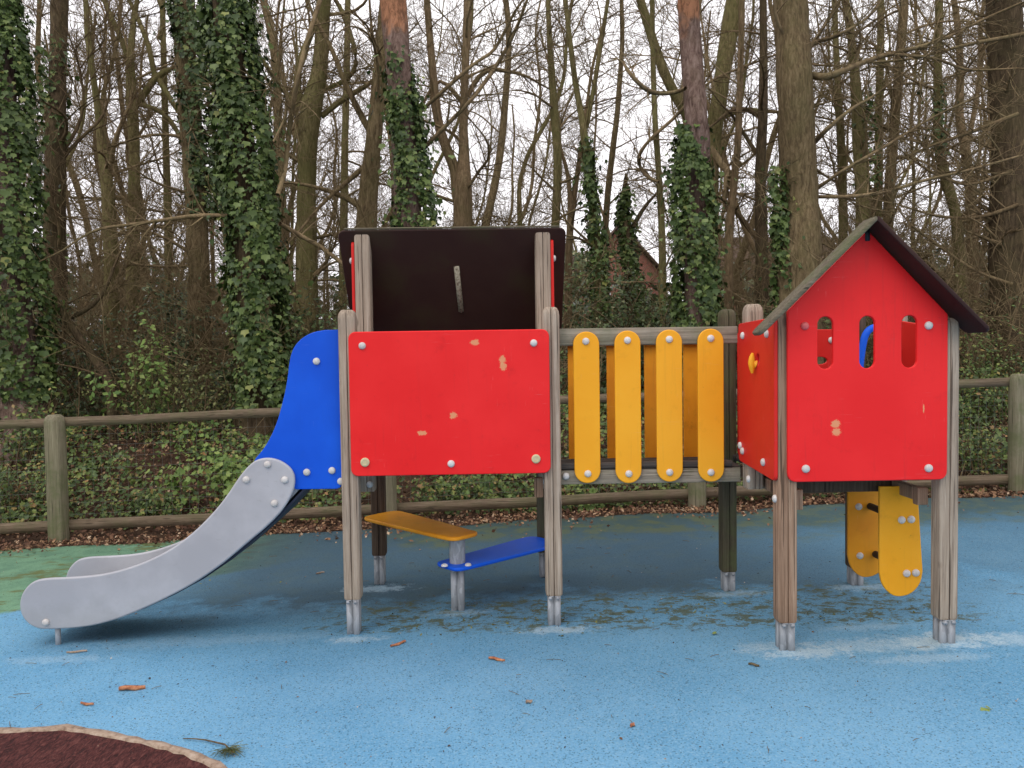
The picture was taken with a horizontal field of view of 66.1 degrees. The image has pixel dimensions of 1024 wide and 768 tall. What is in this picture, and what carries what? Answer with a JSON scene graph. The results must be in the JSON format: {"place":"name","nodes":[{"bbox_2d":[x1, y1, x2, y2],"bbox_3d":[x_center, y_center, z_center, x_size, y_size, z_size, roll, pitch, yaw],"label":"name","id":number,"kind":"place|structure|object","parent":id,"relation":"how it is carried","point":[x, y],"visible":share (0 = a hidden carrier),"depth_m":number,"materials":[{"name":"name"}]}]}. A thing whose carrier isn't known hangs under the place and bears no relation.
{"place":"outdoors","nodes":[
{"label":"outdoors","id":0,"kind":"place"},
{"bbox_2d":[0,730,209,767],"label":"red rubber path","id":1,"kind":"structure","parent":0,"point":[38,749],"depth_m":3.00,"materials":[{"name":"red rubber"}]},
{"bbox_2d":[0,495,1023,767],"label":"rubber surface","id":2,"kind":"object","parent":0,"point":[592,695],"visible":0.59,"depth_m":3.80,"materials":[{"name":"blue rubber"}]},
{"bbox_2d":[0,724,226,767],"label":"kerb","id":3,"kind":"structure","parent":2,"relation":"on","point":[193,755],"depth_m":3.11,"materials":[{"name":"beige concrete"}]},
{"bbox_2d":[20,216,988,650],"bbox_3d":[-0.171,0.235,4.513,4.927,2.312,1.466,0,2,9],"label":"play structure","id":4,"kind":"object","parent":2,"relation":"on","point":[436,352],"visible":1,"depth_m":4.18,"materials":[{"name":"red plastic"}]},
{"bbox_2d":[0,508,1023,763],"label":"debris specks","id":5,"kind":"object","parent":2,"relation":"on","point":[536,662],"visible":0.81,"depth_m":3.93,"materials":[{"name":"brown plant"}]},
{"bbox_2d":[0,388,1023,549],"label":"ground","id":6,"kind":"structure","parent":0,"point":[168,459],"depth_m":7.97,"materials":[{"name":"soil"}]},
{"bbox_2d":[0,453,88,519],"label":"weed clump","id":7,"kind":"object","parent":6,"relation":"on","point":[41,484],"visible":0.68,"depth_m":7.67,"materials":[{"name":"green plant"}]},
{"bbox_2d":[0,0,91,464],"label":"ivy tree","id":8,"kind":"object","parent":6,"relation":"on","point":[22,378],"visible":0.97,"depth_m":8.95,"materials":[{"name":"green plant"}]},
{"bbox_2d":[0,378,102,480],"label":"bramble","id":9,"kind":"object","parent":6,"relation":"on","point":[36,434],"visible":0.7,"depth_m":8.45,"materials":[{"name":"green plant"}]},
{"bbox_2d":[19,0,146,300],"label":"distant tree","id":10,"kind":"object","parent":6,"relation":"on","point":[38,27],"visible":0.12,"depth_m":19.20,"materials":[{"name":"brown plant"}]},
{"bbox_2d":[17,0,167,416],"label":"dark tree","id":11,"kind":"object","parent":6,"relation":"on","point":[58,94],"visible":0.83,"depth_m":10.85,"materials":[{"name":"brown plant"}]},
{"bbox_2d":[31,0,159,389],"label":"distant tree","id":12,"kind":"object","parent":6,"relation":"on","point":[87,88],"visible":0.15,"depth_m":17.34,"materials":[{"name":"brown plant"}]},
{"bbox_2d":[33,170,160,442],"bbox_3d":[-4.987,-0.933,9.693,1.770,3.469,1.568,-1,2,-1],"label":"sapling","id":13,"kind":"object","parent":6,"relation":"on","point":[83,343],"visible":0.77,"depth_m":9.46,"materials":[{"name":"brown plant"}]},
{"bbox_2d":[33,297,160,432],"bbox_3d":[-5.717,-0.241,10.163,1.866,1.868,2.095,1,3,34],"label":"holly bush","id":14,"kind":"object","parent":6,"relation":"on","point":[82,376],"visible":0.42,"depth_m":10.03,"materials":[{"name":"green plant"}]},
{"bbox_2d":[29,11,170,331],"bbox_3d":[-10.819,-5.066,21.398,3.814,9.922,4.268,-2,3,-33],"label":"distant tree","id":15,"kind":"object","parent":6,"relation":"on","point":[99,173],"visible":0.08,"depth_m":21.30,"materials":[{"name":"brown plant"}]},
{"bbox_2d":[31,0,184,317],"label":"distant tree","id":16,"kind":"object","parent":6,"relation":"on","point":[87,109],"visible":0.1,"depth_m":24.56,"materials":[{"name":"brown plant"}]},
{"bbox_2d":[35,0,181,356],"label":"distant tree","id":17,"kind":"object","parent":6,"relation":"on","point":[99,89],"visible":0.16,"depth_m":24.26,"materials":[{"name":"brown plant"}]},
{"bbox_2d":[24,0,220,398],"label":"forked tree","id":18,"kind":"object","parent":6,"relation":"on","point":[156,78],"visible":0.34,"depth_m":13.70,"materials":[{"name":"brown plant"}]},
{"bbox_2d":[24,0,225,415],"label":"slender tree","id":19,"kind":"object","parent":6,"relation":"on","point":[105,169],"visible":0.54,"depth_m":12.75,"materials":[{"name":"brown plant"}]},
{"bbox_2d":[30,0,223,361],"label":"distant tree","id":20,"kind":"object","parent":6,"relation":"on","point":[124,130],"visible":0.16,"depth_m":21.57,"materials":[{"name":"brown plant"}]},
{"bbox_2d":[39,0,224,388],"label":"mossy tree","id":21,"kind":"object","parent":6,"relation":"on","point":[165,128],"visible":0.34,"depth_m":14.62,"materials":[{"name":"brown plant"}]},
{"bbox_2d":[78,306,193,438],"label":"sapling","id":22,"kind":"object","parent":6,"relation":"on","point":[145,371],"visible":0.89,"depth_m":9.15,"materials":[{"name":"green plant"}]},
{"bbox_2d":[68,0,214,388],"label":"distant tree","id":23,"kind":"object","parent":6,"relation":"on","point":[105,83],"visible":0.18,"depth_m":16.74,"materials":[{"name":"brown plant"}]},
{"bbox_2d":[91,481,194,529],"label":"weed clump","id":24,"kind":"object","parent":6,"relation":"on","point":[153,501],"visible":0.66,"depth_m":7.45,"materials":[{"name":"green plant"}]},
{"bbox_2d":[72,256,233,401],"bbox_3d":[-5.754,-0.671,11.797,4.085,2.296,2.628,-1,2,-1],"label":"holly bush","id":25,"kind":"object","parent":6,"relation":"on","point":[182,343],"visible":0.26,"depth_m":11.33,"materials":[{"name":"green plant"}]},
{"bbox_2d":[88,272,231,388],"bbox_3d":[-6.075,-0.769,13.900,3.149,2.630,1.761,-2,2,-20],"label":"holly bush","id":26,"kind":"object","parent":6,"relation":"on","point":[150,318],"visible":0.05,"depth_m":13.85,"materials":[{"name":"green plant"}]},
{"bbox_2d":[78,339,247,440],"bbox_3d":[-4.025,0.064,9.221,1.671,1.191,1.408,-3,3,-42],"label":"bramble","id":27,"kind":"object","parent":6,"relation":"on","point":[203,386],"visible":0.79,"depth_m":9.24,"materials":[{"name":"green plant"}]},
{"bbox_2d":[24,0,304,408],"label":"leaning tree","id":28,"kind":"object","parent":6,"relation":"on","point":[196,159],"visible":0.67,"depth_m":11.13,"materials":[{"name":"brown plant"}]},
{"bbox_2d":[90,2,252,302],"bbox_3d":[-8.813,-6.581,22.104,5.072,12.845,4.640,-1,2,-9],"label":"distant tree","id":29,"kind":"object","parent":6,"relation":"on","point":[149,173],"visible":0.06,"depth_m":21.60,"materials":[{"name":"brown plant"}]},
{"bbox_2d":[77,3,301,368],"bbox_3d":[-6.263,-6.425,15.155,4.169,13.108,4.273,1,3,34],"label":"distant tree","id":30,"kind":"object","parent":6,"relation":"on","point":[214,233],"visible":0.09,"depth_m":15.60,"materials":[{"name":"brown plant"}]},
{"bbox_2d":[1,0,391,440],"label":"ivy tree","id":31,"kind":"object","parent":6,"relation":"on","point":[250,210],"visible":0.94,"depth_m":9.13,"materials":[{"name":"green plant"}]},
{"bbox_2d":[139,450,255,511],"bbox_3d":[-2.968,0.940,7.813,1.180,0.615,0.747,0,2,14],"label":"weed clump","id":32,"kind":"object","parent":6,"relation":"on","point":[230,474],"visible":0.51,"depth_m":7.67,"materials":[{"name":"green plant"}]},
{"bbox_2d":[183,358,235,432],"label":"holly bush","id":33,"kind":"object","parent":6,"relation":"on","point":[227,377],"visible":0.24,"depth_m":9.80,"materials":[{"name":"green plant"}]},
{"bbox_2d":[139,0,369,362],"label":"distant tree","id":34,"kind":"object","parent":6,"relation":"on","point":[272,112],"visible":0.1,"depth_m":20.30,"materials":[{"name":"brown plant"}]},
{"bbox_2d":[152,0,389,306],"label":"distant tree","id":35,"kind":"object","parent":6,"relation":"on","point":[273,53],"visible":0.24,"depth_m":15.28,"materials":[{"name":"brown plant"}]},
{"bbox_2d":[213,264,348,368],"bbox_3d":[-2.686,-0.444,10.076,2.064,2.242,1.875,-2,3,-36],"label":"evergreen shrub","id":36,"kind":"object","parent":6,"relation":"on","point":[320,324],"visible":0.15,"depth_m":9.88,"materials":[{"name":"green plant"}]},
{"bbox_2d":[216,0,354,313],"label":"distant tree","id":37,"kind":"object","parent":6,"relation":"on","point":[287,261],"visible":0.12,"depth_m":21.46,"materials":[{"name":"brown plant"}]},
{"bbox_2d":[219,1,365,294],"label":"distant tree","id":38,"kind":"object","parent":6,"relation":"on","point":[309,16],"visible":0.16,"depth_m":20.33,"materials":[{"name":"brown plant"}]},
{"bbox_2d":[166,0,447,339],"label":"oak tree","id":39,"kind":"object","parent":6,"relation":"on","point":[306,169],"visible":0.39,"depth_m":11.75,"materials":[{"name":"brown plant"}]},
{"bbox_2d":[256,0,363,312],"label":"distant tree","id":40,"kind":"object","parent":6,"relation":"on","point":[293,161],"visible":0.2,"depth_m":17.88,"materials":[{"name":"brown plant"}]},
{"bbox_2d":[217,0,447,312],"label":"mossy tree","id":41,"kind":"object","parent":6,"relation":"on","point":[345,121],"visible":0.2,"depth_m":14.74,"materials":[{"name":"brown plant"}]},
{"bbox_2d":[264,0,425,266],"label":"leaning oak","id":42,"kind":"object","parent":6,"relation":"on","point":[367,201],"visible":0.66,"depth_m":11.25,"materials":[{"name":"brown plant"}]},
{"bbox_2d":[306,53,388,311],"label":"distant tree","id":43,"kind":"object","parent":6,"relation":"on","point":[327,96],"visible":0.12,"depth_m":25.70,"materials":[{"name":"brown plant"}]},
{"bbox_2d":[317,0,437,253],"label":"distant tree","id":44,"kind":"object","parent":6,"relation":"on","point":[371,45],"visible":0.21,"depth_m":20.03,"materials":[{"name":"brown plant"}]},
{"bbox_2d":[329,6,457,229],"bbox_3d":[-4.016,-6.949,26.853,4.356,12.923,5.332,-1,2,-7],"label":"distant tree","id":45,"kind":"object","parent":6,"relation":"on","point":[382,197],"visible":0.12,"depth_m":26.19,"materials":[{"name":"brown plant"}]},
{"bbox_2d":[158,391,630,514],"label":"weeds","id":46,"kind":"object","parent":6,"relation":"on","point":[580,507],"visible":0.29,"depth_m":8.39,"materials":[{"name":"green plant"}]},
{"bbox_2d":[348,0,545,226],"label":"distant tree","id":47,"kind":"object","parent":6,"relation":"on","point":[435,168],"visible":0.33,"depth_m":16.57,"materials":[{"name":"brown plant"}]},
{"bbox_2d":[409,0,501,223],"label":"distant tree","id":48,"kind":"object","parent":6,"relation":"on","point":[440,42],"visible":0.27,"depth_m":26.83,"materials":[{"name":"brown plant"}]},
{"bbox_2d":[405,478,506,511],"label":"weed clump","id":49,"kind":"object","parent":6,"relation":"on","point":[430,494],"visible":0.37,"depth_m":7.52,"materials":[{"name":"green plant"}]},
{"bbox_2d":[301,0,615,228],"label":"twin stem tree","id":50,"kind":"object","parent":6,"relation":"on","point":[462,184],"visible":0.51,"depth_m":12.23,"materials":[{"name":"brown plant"}]},
{"bbox_2d":[413,35,518,226],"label":"distant tree","id":51,"kind":"object","parent":6,"relation":"on","point":[470,133],"visible":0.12,"depth_m":29.13,"materials":[{"name":"brown plant"}]},
{"bbox_2d":[366,0,596,226],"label":"pine tree","id":52,"kind":"object","parent":6,"relation":"on","point":[410,149],"visible":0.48,"depth_m":9.50,"materials":[{"name":"green plant"}]},
{"bbox_2d":[448,73,542,223],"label":"distant tree","id":53,"kind":"object","parent":6,"relation":"on","point":[496,135],"visible":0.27,"depth_m":28.10,"materials":[{"name":"brown plant"}]},
{"bbox_2d":[362,0,630,252],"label":"distant tree","id":54,"kind":"object","parent":6,"relation":"on","point":[492,194],"visible":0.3,"depth_m":16.65,"materials":[{"name":"brown plant"}]},
{"bbox_2d":[0,388,1007,533],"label":"ground ivy","id":55,"kind":"object","parent":6,"relation":"on","point":[13,511],"visible":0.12,"depth_m":7.85,"materials":[{"name":"green plant"}]},
{"bbox_2d":[0,401,1007,522],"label":"dead stems","id":56,"kind":"object","parent":6,"relation":"on","point":[125,435],"visible":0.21,"depth_m":8.06,"materials":[{"name":"brown plant"}]},
{"bbox_2d":[30,237,988,376],"bbox_3d":[-0.502,-3.382,32.864,87.669,6.466,14.788,-1,2,-1],"label":"wood","id":57,"kind":"object","parent":6,"relation":"on","point":[583,295],"visible":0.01,"depth_m":27.80,"materials":[{"name":"brown plant"}]},
{"bbox_2d":[0,106,1023,443],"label":"thicket","id":58,"kind":"object","parent":6,"relation":"on","point":[94,314],"visible":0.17,"depth_m":10.33,"materials":[{"name":"brown plant"}]},
{"bbox_2d":[0,374,1023,542],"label":"fence","id":59,"kind":"object","parent":6,"relation":"on","point":[58,525],"visible":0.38,"depth_m":7.00,"materials":[{"name":"brown wood"}]},
{"bbox_2d":[0,485,1023,562],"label":"leaf litter","id":60,"kind":"object","parent":6,"relation":"on","point":[699,510],"visible":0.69,"depth_m":6.95,"materials":[{"name":"brown plant"}]},
{"bbox_2d":[477,104,548,225],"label":"distant tree","id":61,"kind":"object","parent":6,"relation":"on","point":[513,161],"visible":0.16,"depth_m":26.70,"materials":[{"name":"brown plant"}]},
{"bbox_2d":[54,335,1015,427],"bbox_3d":[-0.228,-0.251,14.982,24.144,1.520,10.182,-1,2,-1],"label":"woodland floor cover","id":62,"kind":"object","parent":6,"relation":"on","point":[602,389],"visible":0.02,"depth_m":10.51,"materials":[{"name":"green plant"}]},
{"bbox_2d":[421,0,658,228],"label":"distant tree","id":63,"kind":"object","parent":6,"relation":"on","point":[540,131],"visible":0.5,"depth_m":17.69,"materials":[{"name":"brown plant"}]},
{"bbox_2d":[456,0,624,393],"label":"slender tree","id":64,"kind":"object","parent":6,"relation":"on","point":[555,128],"visible":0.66,"depth_m":12.80,"materials":[{"name":"brown plant"}]},
{"bbox_2d":[483,0,602,225],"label":"distant tree","id":65,"kind":"object","parent":6,"relation":"on","point":[537,122],"visible":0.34,"depth_m":22.83,"materials":[{"name":"brown plant"}]},
{"bbox_2d":[515,102,591,328],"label":"distant tree","id":66,"kind":"object","parent":6,"relation":"on","point":[566,148],"visible":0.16,"depth_m":30.19,"materials":[{"name":"brown plant"}]},
{"bbox_2d":[506,20,611,227],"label":"distant tree","id":67,"kind":"object","parent":6,"relation":"on","point":[547,125],"visible":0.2,"depth_m":28.90,"materials":[{"name":"brown plant"}]},
{"bbox_2d":[491,0,665,393],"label":"slender tree","id":68,"kind":"object","parent":6,"relation":"on","point":[572,199],"visible":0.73,"depth_m":13.46,"materials":[{"name":"brown plant"}]},
{"bbox_2d":[540,3,674,306],"bbox_3d":[2.250,-4.431,17.738,3.431,8.641,3.750,1,3,33],"label":"distant tree","id":69,"kind":"object","parent":6,"relation":"on","point":[594,138],"visible":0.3,"depth_m":17.55,"materials":[{"name":"brown plant"}]},
{"bbox_2d":[546,0,672,311],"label":"slender tree","id":70,"kind":"object","parent":6,"relation":"on","point":[610,163],"visible":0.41,"depth_m":13.85,"materials":[{"name":"brown plant"}]},
{"bbox_2d":[560,243,670,405],"bbox_3d":[0.846,-0.738,11.355,2.902,2.516,2.222,-1,2,-1],"label":"evergreen shrub","id":71,"kind":"object","parent":6,"relation":"on","point":[630,315],"visible":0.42,"depth_m":10.90,"materials":[{"name":"green plant"}]},
{"bbox_2d":[575,226,666,321],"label":"brick house","id":72,"kind":"structure","parent":6,"relation":"on","point":[645,265],"depth_m":43.91,"materials":[{"name":"brown brick"}]},
{"bbox_2d":[575,267,672,406],"bbox_3d":[1.662,-0.576,10.948,1.502,1.945,1.997,-2,2,-31],"label":"evergreen shrub","id":73,"kind":"object","parent":6,"relation":"on","point":[608,325],"visible":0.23,"depth_m":10.67,"materials":[{"name":"green plant"}]},
{"bbox_2d":[515,0,740,404],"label":"ivy tree","id":74,"kind":"object","parent":6,"relation":"on","point":[593,216],"visible":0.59,"depth_m":11.82,"materials":[{"name":"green plant"}]},
{"bbox_2d":[571,120,724,390],"bbox_3d":[2.266,-2.136,13.119,2.454,5.038,1.593,-2,2,-22],"label":"ivy stump","id":75,"kind":"object","parent":6,"relation":"on","point":[622,214],"visible":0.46,"depth_m":12.82,"materials":[{"name":"green plant"}]},
{"bbox_2d":[596,0,743,412],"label":"pine tree","id":76,"kind":"object","parent":6,"relation":"on","point":[696,204],"visible":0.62,"depth_m":9.57,"materials":[{"name":"green plant"}]},
{"bbox_2d":[616,1,751,306],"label":"distant tree","id":77,"kind":"object","parent":6,"relation":"on","point":[681,83],"visible":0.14,"depth_m":25.22,"materials":[{"name":"brown plant"}]},
{"bbox_2d":[596,3,778,296],"bbox_3d":[5.627,-7.097,23.198,4.790,12.789,5.235,-2,3,-34],"label":"distant tree","id":78,"kind":"object","parent":6,"relation":"on","point":[705,68],"visible":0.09,"depth_m":22.85,"materials":[{"name":"brown plant"}]},
{"bbox_2d":[631,0,754,318],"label":"distant tree","id":79,"kind":"object","parent":6,"relation":"on","point":[676,121],"visible":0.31,"depth_m":18.69,"materials":[{"name":"brown plant"}]},
{"bbox_2d":[579,0,852,325],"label":"slender tree","id":80,"kind":"object","parent":6,"relation":"on","point":[659,189],"visible":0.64,"depth_m":11.40,"materials":[{"name":"brown plant"}]},
{"bbox_2d":[555,0,876,286],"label":"distant tree","id":81,"kind":"object","parent":6,"relation":"on","point":[746,233],"visible":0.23,"depth_m":16.38,"materials":[{"name":"brown plant"}]},
{"bbox_2d":[551,0,889,280],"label":"oak tree","id":82,"kind":"object","parent":6,"relation":"on","point":[731,18],"visible":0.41,"depth_m":12.62,"materials":[{"name":"brown plant"}]},
{"bbox_2d":[630,0,837,308],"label":"slender tree","id":83,"kind":"object","parent":6,"relation":"on","point":[730,214],"visible":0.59,"depth_m":10.90,"materials":[{"name":"brown plant"}]},
{"bbox_2d":[638,0,831,297],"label":"distant tree","id":84,"kind":"object","parent":6,"relation":"on","point":[753,13],"visible":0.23,"depth_m":15.66,"materials":[{"name":"brown plant"}]},
{"bbox_2d":[647,0,824,315],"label":"dark tree","id":85,"kind":"object","parent":6,"relation":"on","point":[761,115],"visible":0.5,"depth_m":11.10,"materials":[{"name":"brown plant"}]},
{"bbox_2d":[663,0,817,319],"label":"distant tree","id":86,"kind":"object","parent":6,"relation":"on","point":[742,252],"visible":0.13,"depth_m":18.08,"materials":[{"name":"brown plant"}]},
{"bbox_2d":[745,0,946,247],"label":"mossy tree","id":87,"kind":"object","parent":6,"relation":"on","point":[841,131],"visible":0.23,"depth_m":12.88,"materials":[{"name":"brown plant"}]},
{"bbox_2d":[752,0,950,267],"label":"distant tree","id":88,"kind":"object","parent":6,"relation":"on","point":[828,49],"visible":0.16,"depth_m":15.98,"materials":[{"name":"brown plant"}]},
{"bbox_2d":[730,0,977,367],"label":"mossy tree","id":89,"kind":"object","parent":6,"relation":"on","point":[857,139],"visible":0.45,"depth_m":11.90,"materials":[{"name":"brown plant"}]},
{"bbox_2d":[739,0,990,360],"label":"mossy tree","id":90,"kind":"object","parent":6,"relation":"on","point":[881,72],"visible":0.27,"depth_m":13.39,"materials":[{"name":"brown plant"}]},
{"bbox_2d":[769,0,992,253],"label":"mossy tree","id":91,"kind":"object","parent":6,"relation":"on","point":[895,105],"visible":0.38,"depth_m":12.18,"materials":[{"name":"brown plant"}]},
{"bbox_2d":[813,0,951,251],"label":"distant tree","id":92,"kind":"object","parent":6,"relation":"on","point":[848,184],"visible":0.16,"depth_m":19.11,"materials":[{"name":"brown plant"}]},
{"bbox_2d":[759,0,1023,363],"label":"oak tree","id":93,"kind":"object","parent":6,"relation":"on","point":[796,75],"visible":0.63,"depth_m":9.59,"materials":[{"name":"brown plant"}]},
{"bbox_2d":[811,0,989,376],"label":"crooked tree","id":94,"kind":"object","parent":6,"relation":"on","point":[939,10],"visible":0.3,"depth_m":12.19,"materials":[{"name":"brown plant"}]},
{"bbox_2d":[832,2,987,246],"bbox_3d":[11.070,-5.877,22.509,6.304,10.451,3.392,-1,2,6],"label":"distant tree","id":95,"kind":"object","parent":6,"relation":"on","point":[912,95],"visible":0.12,"depth_m":22.12,"materials":[{"name":"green plant"}]},
{"bbox_2d":[840,0,990,361],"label":"crooked tree","id":96,"kind":"object","parent":6,"relation":"on","point":[961,124],"visible":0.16,"depth_m":13.16,"materials":[{"name":"brown plant"}]},
{"bbox_2d":[813,0,1023,406],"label":"dark tree","id":97,"kind":"object","parent":6,"relation":"on","point":[1007,199],"visible":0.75,"depth_m":10.28,"materials":[{"name":"brown plant"}]},
{"bbox_2d":[852,0,985,264],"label":"distant tree","id":98,"kind":"object","parent":6,"relation":"on","point":[913,170],"visible":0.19,"depth_m":24.83,"materials":[{"name":"brown plant"}]},
{"bbox_2d":[865,264,1023,397],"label":"bramble","id":99,"kind":"object","parent":6,"relation":"on","point":[910,319],"visible":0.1,"depth_m":10.10,"materials":[{"name":"brown plant"}]},
{"bbox_2d":[958,416,1007,475],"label":"weed clump","id":100,"kind":"object","parent":6,"relation":"on","point":[983,463],"visible":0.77,"depth_m":7.75,"materials":[{"name":"green plant"}]},
{"bbox_2d":[959,358,1019,437],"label":"evergreen shrub","id":101,"kind":"object","parent":6,"relation":"on","point":[993,396],"visible":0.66,"depth_m":8.69,"materials":[{"name":"green plant"}]},
{"bbox_2d":[959,287,1023,430],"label":"bramble","id":102,"kind":"object","parent":6,"relation":"on","point":[1006,362],"visible":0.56,"depth_m":9.36,"materials":[{"name":"green plant"}]},
{"bbox_2d":[14,0,1023,341],"label":"sky","id":103,"kind":"structure","parent":0,"point":[584,80],"materials":[{"name":"white"}]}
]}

